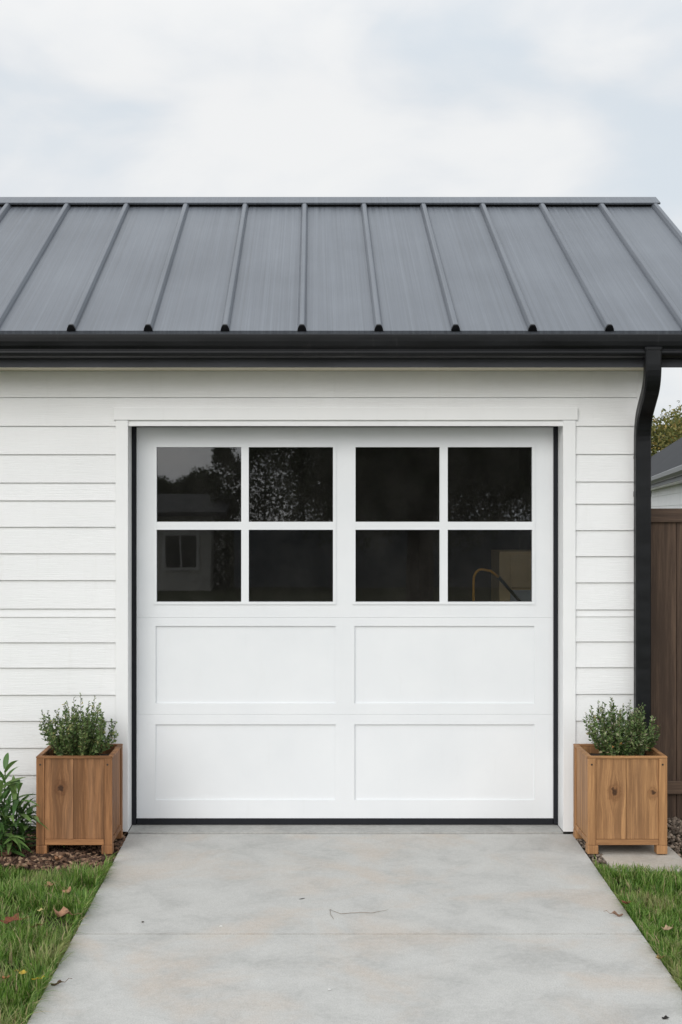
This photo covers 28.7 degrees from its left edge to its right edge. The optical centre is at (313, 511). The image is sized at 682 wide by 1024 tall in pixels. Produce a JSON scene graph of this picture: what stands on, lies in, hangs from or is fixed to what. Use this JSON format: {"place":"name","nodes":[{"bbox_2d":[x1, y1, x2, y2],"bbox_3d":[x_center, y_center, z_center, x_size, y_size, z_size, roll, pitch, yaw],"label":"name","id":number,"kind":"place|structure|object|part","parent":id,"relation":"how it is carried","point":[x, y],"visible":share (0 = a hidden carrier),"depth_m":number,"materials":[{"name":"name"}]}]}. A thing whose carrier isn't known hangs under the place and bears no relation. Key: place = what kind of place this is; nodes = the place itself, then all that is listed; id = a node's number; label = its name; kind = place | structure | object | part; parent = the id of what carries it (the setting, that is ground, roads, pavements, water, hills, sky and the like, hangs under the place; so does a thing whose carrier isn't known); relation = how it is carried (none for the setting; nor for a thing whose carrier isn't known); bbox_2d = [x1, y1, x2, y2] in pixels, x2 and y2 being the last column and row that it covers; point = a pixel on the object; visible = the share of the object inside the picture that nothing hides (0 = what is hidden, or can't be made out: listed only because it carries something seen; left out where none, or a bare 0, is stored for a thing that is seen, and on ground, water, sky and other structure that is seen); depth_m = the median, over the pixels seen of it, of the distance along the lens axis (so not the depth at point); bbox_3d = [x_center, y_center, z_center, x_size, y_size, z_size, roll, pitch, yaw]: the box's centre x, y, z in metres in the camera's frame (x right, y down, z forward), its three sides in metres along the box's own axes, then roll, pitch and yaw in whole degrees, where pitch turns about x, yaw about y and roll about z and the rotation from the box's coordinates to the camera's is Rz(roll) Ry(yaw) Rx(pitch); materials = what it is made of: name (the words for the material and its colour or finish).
{"place":"outdoors","nodes":[
{"label":"outdoors","id":0,"kind":"place"},
{"bbox_2d":[0,853,126,1023],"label":"grass","id":1,"kind":"structure","parent":0,"point":[29,992],"depth_m":5.97,"materials":[{"name":"green plant"}]},
{"bbox_2d":[0,913,26,923],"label":"fallen leaf","id":2,"kind":"object","parent":1,"relation":"on","point":[13,918],"visible":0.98,"depth_m":6.00,"materials":[{"name":"brown plant"}]},
{"bbox_2d":[53,906,80,916],"bbox_3d":[-1.116,1.823,6.064,0.133,0.039,0.068,7,2,-23],"label":"fallen leaf","id":3,"kind":"object","parent":1,"relation":"on","point":[64,911],"visible":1,"depth_m":6.06,"materials":[{"name":"brown plant"}]},
{"bbox_2d":[63,886,70,893],"bbox_3d":[-1.203,1.839,6.489,0.047,0.024,0.091,-16,12,-22],"label":"fallen leaf","id":4,"kind":"object","parent":1,"relation":"on","point":[68,891],"visible":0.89,"depth_m":6.48,"materials":[{"name":"brown plant"}]},
{"bbox_2d":[0,819,681,1020],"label":"ground","id":5,"kind":"structure","parent":0,"point":[57,923],"depth_m":6.33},
{"bbox_2d":[0,831,127,873],"bbox_3d":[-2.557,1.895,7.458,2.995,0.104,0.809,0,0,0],"label":"mulch","id":6,"kind":"object","parent":5,"relation":"on","point":[70,854],"visible":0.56,"depth_m":7.28,"materials":[{"name":"brown wood"}]},
{"bbox_2d":[0,850,11,856],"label":"fallen leaf","id":7,"kind":"object","parent":6,"relation":"on","point":[5,853],"visible":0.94,"depth_m":7.26,"materials":[{"name":"brown plant"}]},
{"bbox_2d":[0,753,63,856],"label":"leafy plant","id":8,"kind":"object","parent":6,"relation":"on","point":[14,785],"visible":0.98,"depth_m":7.37,"materials":[{"name":"green plant"}]},
{"bbox_2d":[36,744,122,853],"bbox_3d":[-1.315,1.611,7.527,0.420,0.537,0.408,0,0,0],"label":"planter box","id":9,"kind":"object","parent":6,"relation":"on","point":[79,800],"visible":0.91,"depth_m":7.33,"materials":[{"name":"brown wood"}]},
{"bbox_2d":[38,693,117,755],"bbox_3d":[-1.322,1.206,7.545,0.456,0.382,0.467,0,0,0],"label":"shrub","id":10,"kind":"object","parent":9,"relation":"on","point":[80,738],"visible":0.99,"depth_m":7.45,"materials":[{"name":"green plant"}]},
{"bbox_2d":[0,197,681,834],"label":"garage","id":11,"kind":"structure","parent":5,"relation":"on","point":[282,479],"depth_m":7.98,"materials":[{"name":"paint"}]},
{"bbox_2d":[137,427,552,824],"bbox_3d":[0.188,0.681,7.997,2.494,2.378,0.046,0,0,0],"label":"garage door","id":12,"kind":"structure","parent":11,"relation":"in","point":[344,710],"depth_m":7.98,"materials":[{"name":"paint"}]},
{"bbox_2d":[570,816,681,864],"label":"gravel","id":13,"kind":"structure","parent":5,"relation":"on","point":[674,825],"depth_m":7.62,"materials":[{"name":"grey gravel"}]},
{"bbox_2d":[573,744,667,853],"bbox_3d":[1.726,1.611,7.527,0.440,0.537,0.408,0,0,0],"label":"planter box","id":14,"kind":"object","parent":13,"relation":"on","point":[619,800],"visible":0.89,"depth_m":7.33,"materials":[{"name":"brown wood"}]},
{"bbox_2d":[582,697,660,755],"bbox_3d":[1.749,1.219,7.529,0.384,0.355,0.428,0,0,42],"label":"shrub","id":15,"kind":"object","parent":14,"relation":"on","point":[619,740],"visible":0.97,"depth_m":7.46,"materials":[{"name":"green plant"}]},
{"bbox_2d":[651,508,681,818],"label":"wooden fence","id":16,"kind":"object","parent":5,"relation":"on","point":[666,617],"visible":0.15,"depth_m":8.06,"materials":[{"name":"brown wood"}]},
{"bbox_2d":[651,438,681,507],"bbox_3d":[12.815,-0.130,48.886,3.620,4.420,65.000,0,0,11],"label":"neighbour house","id":17,"kind":"structure","parent":5,"relation":"on","point":[666,476],"depth_m":29.00,"materials":[{"name":"white wood"}]},
{"bbox_2d":[651,405,681,455],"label":"leafy tree","id":18,"kind":"object","parent":5,"relation":"on","point":[665,435],"visible":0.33,"depth_m":60.01,"materials":[{"name":"green plant"}]},
{"bbox_2d":[0,0,681,451],"label":"sky","id":19,"kind":"structure","parent":0,"point":[99,98],"materials":[{"name":"white"}]},
{"bbox_2d":[128,824,562,833],"bbox_3d":[0.188,1.926,8.028,2.546,0.108,0.464,0,0,0],"label":"driveway apron","id":20,"kind":"object","parent":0,"point":[345,829],"visible":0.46,"depth_m":7.86,"materials":[{"name":"concrete"}]},
{"bbox_2d":[27,834,681,1023],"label":"driveway","id":21,"kind":"structure","parent":0,"point":[495,929],"depth_m":5.88,"materials":[{"name":"concrete"}]},
{"bbox_2d":[51,978,71,985],"bbox_3d":[-1.001,1.866,5.295,0.088,0.018,0.015,-14,-6,-6],"label":"fallen leaf","id":22,"kind":"object","parent":21,"relation":"on","point":[59,981],"visible":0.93,"depth_m":5.29,"materials":[{"name":"brown plant"}]},
{"bbox_2d":[330,909,384,918],"bbox_3d":[0.215,1.877,6.223,0.276,0.003,0.152,0,0,0],"label":"twig","id":23,"kind":"object","parent":21,"relation":"on","point":[354,912],"visible":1,"depth_m":6.25,"materials":[{"name":"plant"}]},
{"bbox_2d":[606,910,622,916],"bbox_3d":[1.395,1.866,6.203,0.091,0.023,0.013,10,8,19],"label":"fallen leaf","id":24,"kind":"object","parent":21,"relation":"on","point":[615,913],"visible":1,"depth_m":6.20,"materials":[{"name":"brown plant"}]},
{"bbox_2d":[472,568,520,600],"bbox_3d":[1.172,1.117,8.520,0.380,1.518,0.340,0,0,0],"label":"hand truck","id":25,"kind":"object","parent":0,"point":[502,581],"visible":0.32,"depth_m":8.50,"materials":[{"name":"brown metal"}]},
{"bbox_2d":[491,550,530,600],"bbox_3d":[1.477,1.066,8.851,0.540,1.620,0.418,0,0,0],"label":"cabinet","id":26,"kind":"object","parent":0,"point":[511,569],"visible":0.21,"depth_m":8.66,"materials":[{"name":"brown wood"}]},
{"bbox_3d":[1.508,0.383,8.650,0.462,0.215,0.017,0,0,0],"label":"door","id":27,"kind":"part","parent":26,"relation":"part of","materials":[{"name":"brown wood"}]},
{"bbox_2d":[593,855,681,1001],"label":"grass","id":28,"kind":"structure","parent":0,"point":[661,883],"depth_m":6.34,"materials":[{"name":"green plant"}]},
{"bbox_2d":[661,925,672,929],"bbox_3d":[1.573,1.835,5.891,0.078,0.018,0.038,-3,8,-34],"label":"fallen leaf","id":29,"kind":"object","parent":28,"relation":"on","point":[666,927],"visible":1,"depth_m":5.89,"materials":[{"name":"beige plant"}]},
{"bbox_2d":[598,845,681,877],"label":"paving","id":30,"kind":"structure","parent":0,"point":[645,855],"depth_m":7.30,"materials":[{"name":"concrete"}]}
]}

